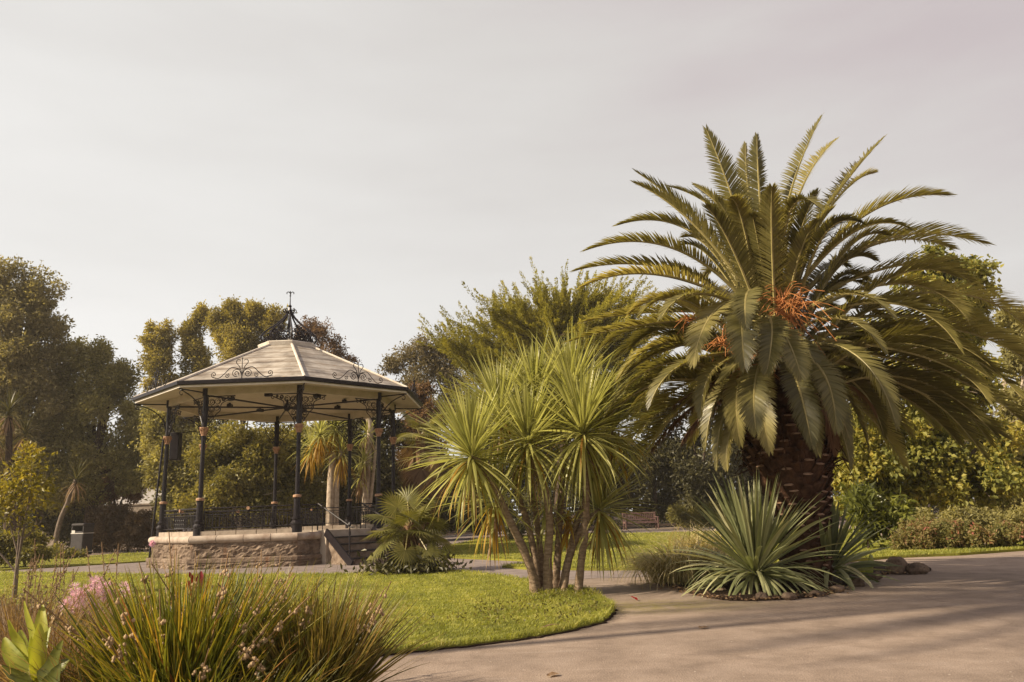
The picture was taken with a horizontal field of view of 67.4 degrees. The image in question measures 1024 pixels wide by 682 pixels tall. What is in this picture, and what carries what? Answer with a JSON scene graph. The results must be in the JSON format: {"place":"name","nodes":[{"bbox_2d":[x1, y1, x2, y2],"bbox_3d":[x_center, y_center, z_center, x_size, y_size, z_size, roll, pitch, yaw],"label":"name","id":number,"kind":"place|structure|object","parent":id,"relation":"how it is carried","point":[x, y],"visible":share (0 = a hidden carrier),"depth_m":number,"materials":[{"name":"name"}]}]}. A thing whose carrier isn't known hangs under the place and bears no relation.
{"place":"outdoors","nodes":[
{"label":"outdoors","id":0,"kind":"place"},
{"bbox_2d":[0,552,150,570],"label":"lawn","id":1,"kind":"structure","parent":0,"point":[72,561],"depth_m":25.10,"materials":[{"name":"green plant"}]},
{"bbox_2d":[0,386,46,530],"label":"cordyline tree","id":2,"kind":"object","parent":1,"relation":"on","point":[7,425],"visible":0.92,"depth_m":30.14,"materials":[{"name":"green plant"}]},
{"bbox_2d":[0,527,54,566],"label":"shrub","id":3,"kind":"object","parent":1,"relation":"on","point":[7,548],"visible":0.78,"depth_m":23.09,"materials":[{"name":"green plant"}]},
{"bbox_2d":[41,541,88,558],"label":"shrub","id":4,"kind":"object","parent":1,"relation":"on","point":[69,552],"visible":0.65,"depth_m":28.94,"materials":[{"name":"green plant"}]},
{"bbox_2d":[52,458,94,544],"bbox_3d":[-18.404,6.982,32.420,1.856,4.229,1.865,5,-15,-29],"label":"cordyline tree","id":5,"kind":"object","parent":1,"relation":"on","point":[73,489],"visible":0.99,"depth_m":32.40,"materials":[{"name":"green plant"}]},
{"bbox_2d":[70,523,94,553],"bbox_3d":[-19.204,8.842,34.297,0.700,1.360,0.660,-5,-13,14],"label":"litter bin","id":6,"kind":"object","parent":1,"relation":"on","point":[82,534],"visible":0.91,"depth_m":34.11,"materials":[{"name":"plastic"}]},
{"bbox_2d":[186,571,204,596],"bbox_3d":[-2.435,2.123,5.892,0.131,0.688,0.121,6,-15,-31],"label":"red canna","id":7,"kind":"object","parent":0,"point":[201,576],"visible":0.27,"depth_m":5.96,"materials":[{"name":"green plant"}]},
{"bbox_2d":[0,568,617,654],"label":"lawn","id":8,"kind":"structure","parent":0,"point":[472,643],"depth_m":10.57,"materials":[{"name":"green plant"}]},
{"bbox_2d":[0,438,68,598],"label":"young tree","id":9,"kind":"object","parent":8,"relation":"on","point":[6,499],"visible":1,"depth_m":12.73,"materials":[{"name":"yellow plant"}]},
{"bbox_2d":[327,541,472,575],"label":"leafy weeds","id":10,"kind":"object","parent":8,"relation":"on","point":[386,566],"visible":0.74,"depth_m":14.82,"materials":[{"name":"green plant"}]},
{"bbox_2d":[360,485,454,574],"bbox_3d":[-2.094,3.916,15.531,1.981,2.094,2.001,-2,-13,0],"label":"fan palm","id":11,"kind":"object","parent":8,"relation":"on","point":[408,532],"visible":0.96,"depth_m":15.37,"materials":[{"name":"green plant"}]},
{"bbox_2d":[388,586,613,624],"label":"lawn weeds","id":12,"kind":"object","parent":8,"relation":"on","point":[533,607],"visible":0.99,"depth_m":8.23,"materials":[{"name":"green plant"}]},
{"bbox_2d":[397,320,668,593],"bbox_3d":[0.388,1.544,10.733,3.958,4.043,3.082,-2,-13,0],"label":"cordyline","id":13,"kind":"object","parent":8,"relation":"on","point":[581,396],"visible":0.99,"depth_m":10.39,"materials":[{"name":"green plant"}]},
{"bbox_2d":[0,557,656,579],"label":"path","id":14,"kind":"structure","parent":0,"point":[479,565],"depth_m":17.84,"materials":[{"name":"concrete"}]},
{"bbox_2d":[0,0,1023,514],"label":"sky","id":15,"kind":"structure","parent":0,"point":[365,161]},
{"bbox_2d":[88,517,1023,681],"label":"road","id":16,"kind":"structure","parent":0,"point":[953,619],"depth_m":6.27,"materials":[{"name":"concrete"}]},
{"bbox_2d":[42,503,156,549],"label":"garden wall","id":17,"kind":"structure","parent":16,"relation":"on","point":[137,507],"depth_m":42.05,"materials":[{"name":"stone"}]},
{"bbox_2d":[132,291,422,569],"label":"bandstand","id":18,"kind":"structure","parent":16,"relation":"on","point":[290,378],"depth_m":20.73,"materials":[{"name":"stone"}]},
{"bbox_2d":[169,429,194,460],"bbox_3d":[-9.668,3.002,22.299,0.843,0.915,0.390,10,-18,-44],"label":"loudspeaker","id":19,"kind":"object","parent":18,"relation":"attached to","point":[175,450],"visible":0.96,"depth_m":22.15,"materials":[{"name":"black paint"}]},
{"bbox_2d":[372,608,617,657],"bbox_3d":[-6.583,4.703,14.919,21.512,0.020,7.921,-13,-17,40],"label":"lawn edge","id":20,"kind":"object","parent":16,"relation":"on","point":[541,636],"visible":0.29,"depth_m":6.61,"materials":[{"name":"soil"}]},
{"bbox_2d":[663,498,725,527],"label":"shrub","id":21,"kind":"object","parent":16,"relation":"on","point":[678,515],"visible":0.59,"depth_m":42.63,"materials":[{"name":"green plant"}]},
{"bbox_2d":[781,592,796,599],"bbox_3d":[3.175,2.933,8.804,0.165,0.102,0.124,-2,-13,0],"label":"rock","id":22,"kind":"object","parent":16,"relation":"on","point":[788,596],"visible":0.87,"depth_m":8.77,"materials":[{"name":"stone"}]},
{"bbox_2d":[666,562,930,600],"bbox_3d":[3.894,3.588,11.721,5.935,0.035,3.572,10,-18,-44],"label":"flower bed","id":23,"kind":"object","parent":16,"relation":"on","point":[723,593],"visible":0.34,"depth_m":9.71,"materials":[{"name":"soil"}]},
{"bbox_2d":[604,536,738,590],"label":"variegated grass","id":24,"kind":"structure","parent":23,"relation":"on","point":[654,565],"depth_m":10.86,"materials":[{"name":"green plant"}]},
{"bbox_2d":[659,468,851,596],"bbox_3d":[3.038,2.591,9.852,2.431,1.976,2.394,-2,-13,0],"label":"yucca","id":25,"kind":"object","parent":23,"relation":"on","point":[754,538],"visible":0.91,"depth_m":9.69,"materials":[{"name":"green plant"}]},
{"bbox_2d":[755,592,766,597],"bbox_3d":[2.890,2.966,8.908,0.148,0.110,0.123,-2,-13,0],"label":"rock","id":26,"kind":"object","parent":23,"relation":"on","point":[760,594],"visible":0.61,"depth_m":8.88,"materials":[{"name":"stone"}]},
{"bbox_2d":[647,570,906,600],"bbox_3d":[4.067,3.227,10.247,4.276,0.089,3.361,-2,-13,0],"label":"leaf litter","id":27,"kind":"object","parent":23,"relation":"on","point":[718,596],"visible":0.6,"depth_m":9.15,"materials":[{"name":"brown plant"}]},
{"bbox_2d":[562,113,1023,585],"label":"date palm","id":28,"kind":"object","parent":23,"relation":"on","point":[782,385],"visible":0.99,"depth_m":10.66,"materials":[{"name":"green plant"}]},
{"bbox_2d":[809,590,825,596],"bbox_3d":[3.588,2.977,9.037,0.190,0.098,0.123,-2,-13,0],"label":"rock","id":29,"kind":"object","parent":23,"relation":"on","point":[816,592],"visible":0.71,"depth_m":9.00,"materials":[{"name":"stone"}]},
{"bbox_2d":[772,499,903,591],"bbox_3d":[4.274,2.783,10.370,1.564,1.480,1.858,7,-16,-36],"label":"yucca","id":30,"kind":"object","parent":23,"relation":"on","point":[834,536],"visible":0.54,"depth_m":10.10,"materials":[{"name":"green plant"}]},
{"bbox_2d":[830,585,845,592],"bbox_3d":[3.974,3.036,9.386,0.173,0.109,0.150,-12,-16,37],"label":"rock","id":31,"kind":"object","parent":23,"relation":"on","point":[837,587],"visible":0.69,"depth_m":9.34,"materials":[{"name":"stone"}]},
{"bbox_2d":[857,554,873,576],"bbox_3d":[5.021,3.189,10.879,0.275,0.323,0.122,-2,-13,0],"label":"prickly pear","id":32,"kind":"object","parent":23,"relation":"on","point":[870,559],"visible":0.27,"depth_m":10.85,"materials":[{"name":"green plant"}]},
{"bbox_2d":[885,557,907,574],"bbox_3d":[5.749,3.375,11.464,0.270,0.308,0.274,5,-15,-29],"label":"rock","id":33,"kind":"object","parent":23,"relation":"on","point":[900,561],"visible":0.74,"depth_m":11.38,"materials":[{"name":"stone"}]},
{"bbox_2d":[852,578,864,586],"bbox_3d":[4.481,3.144,9.970,0.196,0.133,0.165,-2,-13,0],"label":"rock","id":34,"kind":"object","parent":16,"relation":"on","point":[858,582],"visible":0.69,"depth_m":9.92,"materials":[{"name":"stone"}]},
{"bbox_2d":[867,572,882,579],"bbox_3d":[5.082,3.301,10.761,0.213,0.120,0.177,-12,-16,39],"label":"rock","id":35,"kind":"object","parent":16,"relation":"on","point":[877,577],"visible":0.52,"depth_m":10.70,"materials":[{"name":"stone"}]},
{"bbox_2d":[906,562,929,574],"bbox_3d":[5.978,3.371,11.326,0.291,0.203,0.264,-12,-16,36],"label":"rock","id":36,"kind":"object","parent":16,"relation":"on","point":[914,568],"visible":0.82,"depth_m":11.27,"materials":[{"name":"stone"}]},
{"bbox_2d":[909,498,1023,530],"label":"shrub","id":37,"kind":"object","parent":16,"relation":"on","point":[982,517],"visible":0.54,"depth_m":18.67,"materials":[{"name":"green plant"}]},
{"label":"flower bed","id":38,"kind":"structure","parent":16,"relation":"on","visible":0},
{"bbox_2d":[1,601,50,681],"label":"canna","id":39,"kind":"object","parent":38,"relation":"on","point":[19,649],"visible":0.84,"depth_m":3.88,"materials":[{"name":"green plant"}]},
{"bbox_2d":[0,553,59,627],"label":"dry flower spikes","id":40,"kind":"object","parent":38,"relation":"on","point":[31,576],"visible":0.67,"depth_m":7.33,"materials":[{"name":"brown plant"}]},
{"bbox_2d":[1,640,68,681],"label":"broad leaf plant","id":41,"kind":"object","parent":38,"relation":"on","point":[16,675],"visible":0.87,"depth_m":3.77,"materials":[{"name":"green plant"}]},
{"bbox_2d":[1,538,101,624],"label":"dry flower spikes","id":42,"kind":"object","parent":38,"relation":"on","point":[36,575],"visible":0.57,"depth_m":7.66,"materials":[{"name":"brown plant"}]},
{"bbox_2d":[12,542,134,637],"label":"dry flower spikes","id":43,"kind":"object","parent":38,"relation":"on","point":[89,573],"visible":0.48,"depth_m":7.07,"materials":[{"name":"brown plant"}]},
{"bbox_2d":[60,596,103,627],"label":"pink flowers","id":44,"kind":"object","parent":38,"relation":"on","point":[65,599],"visible":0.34,"depth_m":5.60,"materials":[{"name":"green plant"}]},
{"bbox_2d":[66,585,99,622],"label":"pink flowers","id":45,"kind":"object","parent":38,"relation":"on","point":[75,596],"visible":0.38,"depth_m":5.78,"materials":[{"name":"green plant"}]},
{"bbox_2d":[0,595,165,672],"bbox_3d":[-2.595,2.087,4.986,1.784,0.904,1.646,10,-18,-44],"label":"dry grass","id":46,"kind":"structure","parent":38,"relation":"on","point":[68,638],"depth_m":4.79,"materials":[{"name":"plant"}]},
{"bbox_2d":[68,574,112,635],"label":"pink flowers","id":47,"kind":"object","parent":38,"relation":"on","point":[94,581],"visible":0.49,"depth_m":5.92,"materials":[{"name":"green plant"}]},
{"bbox_2d":[0,568,198,681],"bbox_3d":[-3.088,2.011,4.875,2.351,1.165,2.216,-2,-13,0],"label":"dry grass","id":48,"kind":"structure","parent":38,"relation":"on","point":[5,625],"depth_m":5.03,"materials":[{"name":"plant"}]},
{"bbox_2d":[94,581,134,620],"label":"pink flowers","id":49,"kind":"object","parent":38,"relation":"on","point":[104,597],"visible":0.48,"depth_m":5.80,"materials":[{"name":"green plant"}]},
{"bbox_2d":[149,540,155,591],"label":"flower","id":50,"kind":"object","parent":38,"relation":"on","point":[151,544],"visible":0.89,"depth_m":5.43,"materials":[{"name":"pink plant"}]},
{"bbox_2d":[0,532,340,681],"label":"grass clump","id":51,"kind":"object","parent":38,"relation":"on","point":[187,633],"visible":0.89,"depth_m":3.92,"materials":[{"name":"green plant"}]},
{"bbox_2d":[27,623,363,681],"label":"grass","id":52,"kind":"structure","parent":38,"relation":"on","point":[284,677],"depth_m":3.72,"materials":[{"name":"green plant"}]},
{"bbox_2d":[151,550,364,667],"bbox_3d":[-1.526,1.708,4.612,1.308,0.839,1.385,7,-16,-36],"label":"grass clump","id":53,"kind":"object","parent":38,"relation":"on","point":[306,607],"visible":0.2,"depth_m":4.57,"materials":[{"name":"green plant"}]},
{"bbox_2d":[198,566,446,681],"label":"grass clump","id":54,"kind":"object","parent":38,"relation":"on","point":[342,632],"visible":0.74,"depth_m":4.23,"materials":[{"name":"green plant"}]},
{"bbox_2d":[260,498,974,534],"bbox_3d":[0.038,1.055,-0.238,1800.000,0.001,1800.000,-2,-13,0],"label":"ground","id":55,"kind":"structure","parent":0,"point":[629,526],"depth_m":54.43,"materials":[{"name":"soil"}]},
{"bbox_2d":[0,254,78,556],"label":"tree","id":56,"kind":"object","parent":55,"relation":"on","point":[26,364],"visible":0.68,"depth_m":36.51,"materials":[{"name":"green plant"}]},
{"bbox_2d":[0,499,104,547],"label":"hedge","id":57,"kind":"object","parent":55,"relation":"on","point":[49,527],"visible":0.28,"depth_m":36.88,"materials":[{"name":"green plant"}]},
{"bbox_2d":[22,333,159,522],"bbox_3d":[-20.305,4.788,37.361,6.663,10.902,4.469,-2,-13,0],"label":"tree","id":58,"kind":"object","parent":55,"relation":"on","point":[108,379],"visible":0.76,"depth_m":36.93,"materials":[{"name":"green plant"}]},
{"bbox_2d":[95,467,149,549],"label":"shrub","id":59,"kind":"object","parent":55,"relation":"on","point":[112,496],"visible":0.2,"depth_m":40.13,"materials":[{"name":"green plant"}]},
{"bbox_2d":[85,500,176,552],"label":"hedge","id":60,"kind":"object","parent":55,"relation":"on","point":[116,525],"visible":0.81,"depth_m":35.56,"materials":[{"name":"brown plant"}]},
{"bbox_2d":[116,483,192,530],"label":"house","id":61,"kind":"structure","parent":55,"relation":"on","point":[150,494],"depth_m":46.23,"materials":[{"name":"stone"}]},
{"bbox_2d":[133,317,186,426],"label":"upright tree","id":62,"kind":"object","parent":55,"relation":"on","point":[159,348],"visible":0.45,"depth_m":50.93,"materials":[{"name":"green plant"}]},
{"bbox_2d":[127,406,213,531],"bbox_3d":[-14.881,5.659,33.757,4.148,7.232,3.189,-2,-13,0],"label":"shrub","id":63,"kind":"object","parent":55,"relation":"on","point":[153,434],"visible":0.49,"depth_m":33.17,"materials":[{"name":"green plant"}]},
{"bbox_2d":[171,299,214,432],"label":"upright tree","id":64,"kind":"object","parent":55,"relation":"on","point":[195,352],"visible":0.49,"depth_m":51.75,"materials":[{"name":"green plant"}]},
{"bbox_2d":[172,420,309,529],"bbox_3d":[-11.567,6.091,32.644,5.028,5.653,3.915,-8,-14,25],"label":"shrub","id":65,"kind":"object","parent":55,"relation":"on","point":[242,482],"visible":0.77,"depth_m":32.02,"materials":[{"name":"green plant"}]},
{"bbox_2d":[198,294,297,430],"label":"upright tree","id":66,"kind":"object","parent":55,"relation":"on","point":[234,325],"visible":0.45,"depth_m":50.91,"materials":[{"name":"green plant"}]},
{"bbox_2d":[176,420,330,526],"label":"laurel","id":67,"kind":"object","parent":55,"relation":"on","point":[319,477],"depth_m":42.00,"materials":[{"name":"green plant"}]},
{"bbox_2d":[268,420,340,525],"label":"shrub","id":68,"kind":"object","parent":55,"relation":"on","point":[314,495],"visible":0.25,"depth_m":33.70,"materials":[{"name":"green plant"}]},
{"bbox_2d":[289,420,361,525],"bbox_3d":[-7.139,5.059,29.183,3.211,5.731,2.471,-2,-13,0],"label":"cordyline tree","id":69,"kind":"object","parent":55,"relation":"on","point":[335,446],"visible":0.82,"depth_m":29.10,"materials":[{"name":"green plant"}]},
{"bbox_2d":[293,315,361,427],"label":"tree","id":70,"kind":"object","parent":55,"relation":"on","point":[321,331],"visible":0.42,"depth_m":48.97,"materials":[{"name":"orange plant"}]},
{"bbox_2d":[153,493,517,536],"bbox_3d":[-8.219,8.044,35.739,17.026,3.092,3.448,-2,-13,0],"label":"hedge","id":71,"kind":"object","parent":55,"relation":"on","point":[451,521],"visible":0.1,"depth_m":35.01,"materials":[{"name":"green plant"}]},
{"bbox_2d":[322,413,406,523],"bbox_3d":[-6.377,5.920,35.529,5.208,6.888,3.159,-2,-13,0],"label":"shrub","id":72,"kind":"object","parent":55,"relation":"on","point":[386,469],"visible":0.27,"depth_m":34.99,"materials":[{"name":"green plant"}]},
{"bbox_2d":[351,418,388,523],"bbox_3d":[-5.727,5.292,30.059,1.909,5.570,1.924,3,-14,-23],"label":"cordyline tree","id":73,"kind":"object","parent":55,"relation":"on","point":[365,489],"visible":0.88,"depth_m":30.03,"materials":[{"name":"green plant"}]},
{"bbox_2d":[396,412,446,548],"bbox_3d":[-3.294,4.930,27.583,2.174,5.002,2.199,-2,-13,0],"label":"fan palm","id":74,"kind":"object","parent":55,"relation":"on","point":[415,477],"visible":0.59,"depth_m":27.55,"materials":[{"name":"green plant"}]},
{"bbox_2d":[389,380,462,497],"bbox_3d":[-4.263,5.770,37.589,4.317,7.940,3.393,-2,-13,0],"label":"brown bush","id":75,"kind":"object","parent":55,"relation":"on","point":[423,396],"visible":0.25,"depth_m":37.52,"materials":[{"name":"orange plant"}]},
{"bbox_2d":[375,326,477,450],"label":"tree","id":76,"kind":"object","parent":55,"relation":"on","point":[423,357],"visible":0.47,"depth_m":46.23,"materials":[{"name":"green plant"}]},
{"bbox_2d":[406,497,446,548],"bbox_3d":[-2.683,5.732,23.849,1.535,1.756,1.713,6,-15,-30],"label":"fan palm","id":77,"kind":"object","parent":55,"relation":"on","point":[429,500],"visible":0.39,"depth_m":23.74,"materials":[{"name":"green plant"}]},
{"bbox_2d":[453,430,512,534],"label":"dark shrub","id":78,"kind":"object","parent":55,"relation":"on","point":[505,468],"visible":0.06,"depth_m":43.83,"materials":[{"name":"green plant"}]},
{"bbox_2d":[27,428,974,531],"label":"woods","id":79,"kind":"object","parent":55,"relation":"on","point":[708,451],"visible":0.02,"depth_m":59.67,"materials":[{"name":"green plant"}]},
{"bbox_2d":[505,421,576,521],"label":"dark shrub","id":80,"kind":"object","parent":55,"relation":"on","point":[541,502],"visible":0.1,"depth_m":44.14,"materials":[{"name":"green plant"}]},
{"bbox_2d":[567,428,636,523],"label":"dark shrub","id":81,"kind":"object","parent":55,"relation":"on","point":[624,497],"visible":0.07,"depth_m":45.37,"materials":[{"name":"green plant"}]},
{"bbox_2d":[620,387,707,527],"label":"dark shrub","id":82,"kind":"object","parent":55,"relation":"on","point":[670,451],"visible":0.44,"depth_m":45.94,"materials":[{"name":"green plant"}]},
{"bbox_2d":[663,381,749,517],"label":"dark shrub","id":83,"kind":"object","parent":55,"relation":"on","point":[697,475],"visible":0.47,"depth_m":44.49,"materials":[{"name":"green plant"}]},
{"bbox_2d":[729,468,775,519],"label":"dark shrub","id":84,"kind":"object","parent":55,"relation":"on","point":[750,478],"visible":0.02,"depth_m":46.13,"materials":[{"name":"green plant"}]},
{"bbox_2d":[831,242,1023,516],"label":"fig tree","id":85,"kind":"object","parent":55,"relation":"on","point":[945,471],"visible":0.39,"depth_m":20.70,"materials":[{"name":"green plant"}]},
{"bbox_2d":[943,304,1023,522],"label":"dark tree","id":86,"kind":"object","parent":55,"relation":"on","point":[1015,364],"visible":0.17,"depth_m":24.88,"materials":[{"name":"green plant"}]},
{"bbox_2d":[423,527,855,555],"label":"path","id":87,"kind":"structure","parent":0,"point":[461,538],"depth_m":38.84,"materials":[{"name":"concrete"}]},
{"bbox_2d":[414,256,678,534],"bbox_3d":[2.369,2.493,38.772,14.716,14.238,10.145,-2,-13,0],"label":"cypress","id":88,"kind":"object","parent":87,"relation":"on","point":[521,317],"visible":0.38,"depth_m":37.85,"materials":[{"name":"green plant"}]},
{"bbox_2d":[622,512,658,529],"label":"park bench","id":89,"kind":"object","parent":87,"relation":"on","point":[646,513],"visible":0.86,"depth_m":42.56,"materials":[{"name":"brown wood"}]},
{"bbox_2d":[441,529,1023,570],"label":"lawn","id":90,"kind":"structure","parent":0,"point":[937,554],"depth_m":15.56,"materials":[{"name":"green plant"}]},
{"bbox_2d":[502,520,525,539],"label":"shrub","id":91,"kind":"object","parent":90,"relation":"on","point":[521,529],"visible":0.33,"depth_m":31.77,"materials":[{"name":"green plant"}]},
{"bbox_2d":[641,519,732,556],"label":"variegated grass","id":92,"kind":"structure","parent":90,"relation":"on","point":[692,540],"depth_m":13.93,"materials":[{"name":"green plant"}]},
{"bbox_2d":[833,478,917,548],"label":"broad shrub","id":93,"kind":"object","parent":90,"relation":"on","point":[863,500],"visible":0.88,"depth_m":17.05,"materials":[{"name":"green plant"}]},
{"bbox_2d":[887,515,970,550],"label":"flowering shrub","id":94,"kind":"object","parent":90,"relation":"on","point":[923,534],"visible":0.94,"depth_m":16.09,"materials":[{"name":"green plant"}]},
{"bbox_2d":[959,519,1023,547],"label":"shrub","id":95,"kind":"object","parent":90,"relation":"on","point":[1006,533],"visible":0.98,"depth_m":15.83,"materials":[{"name":"green plant"}]}
]}

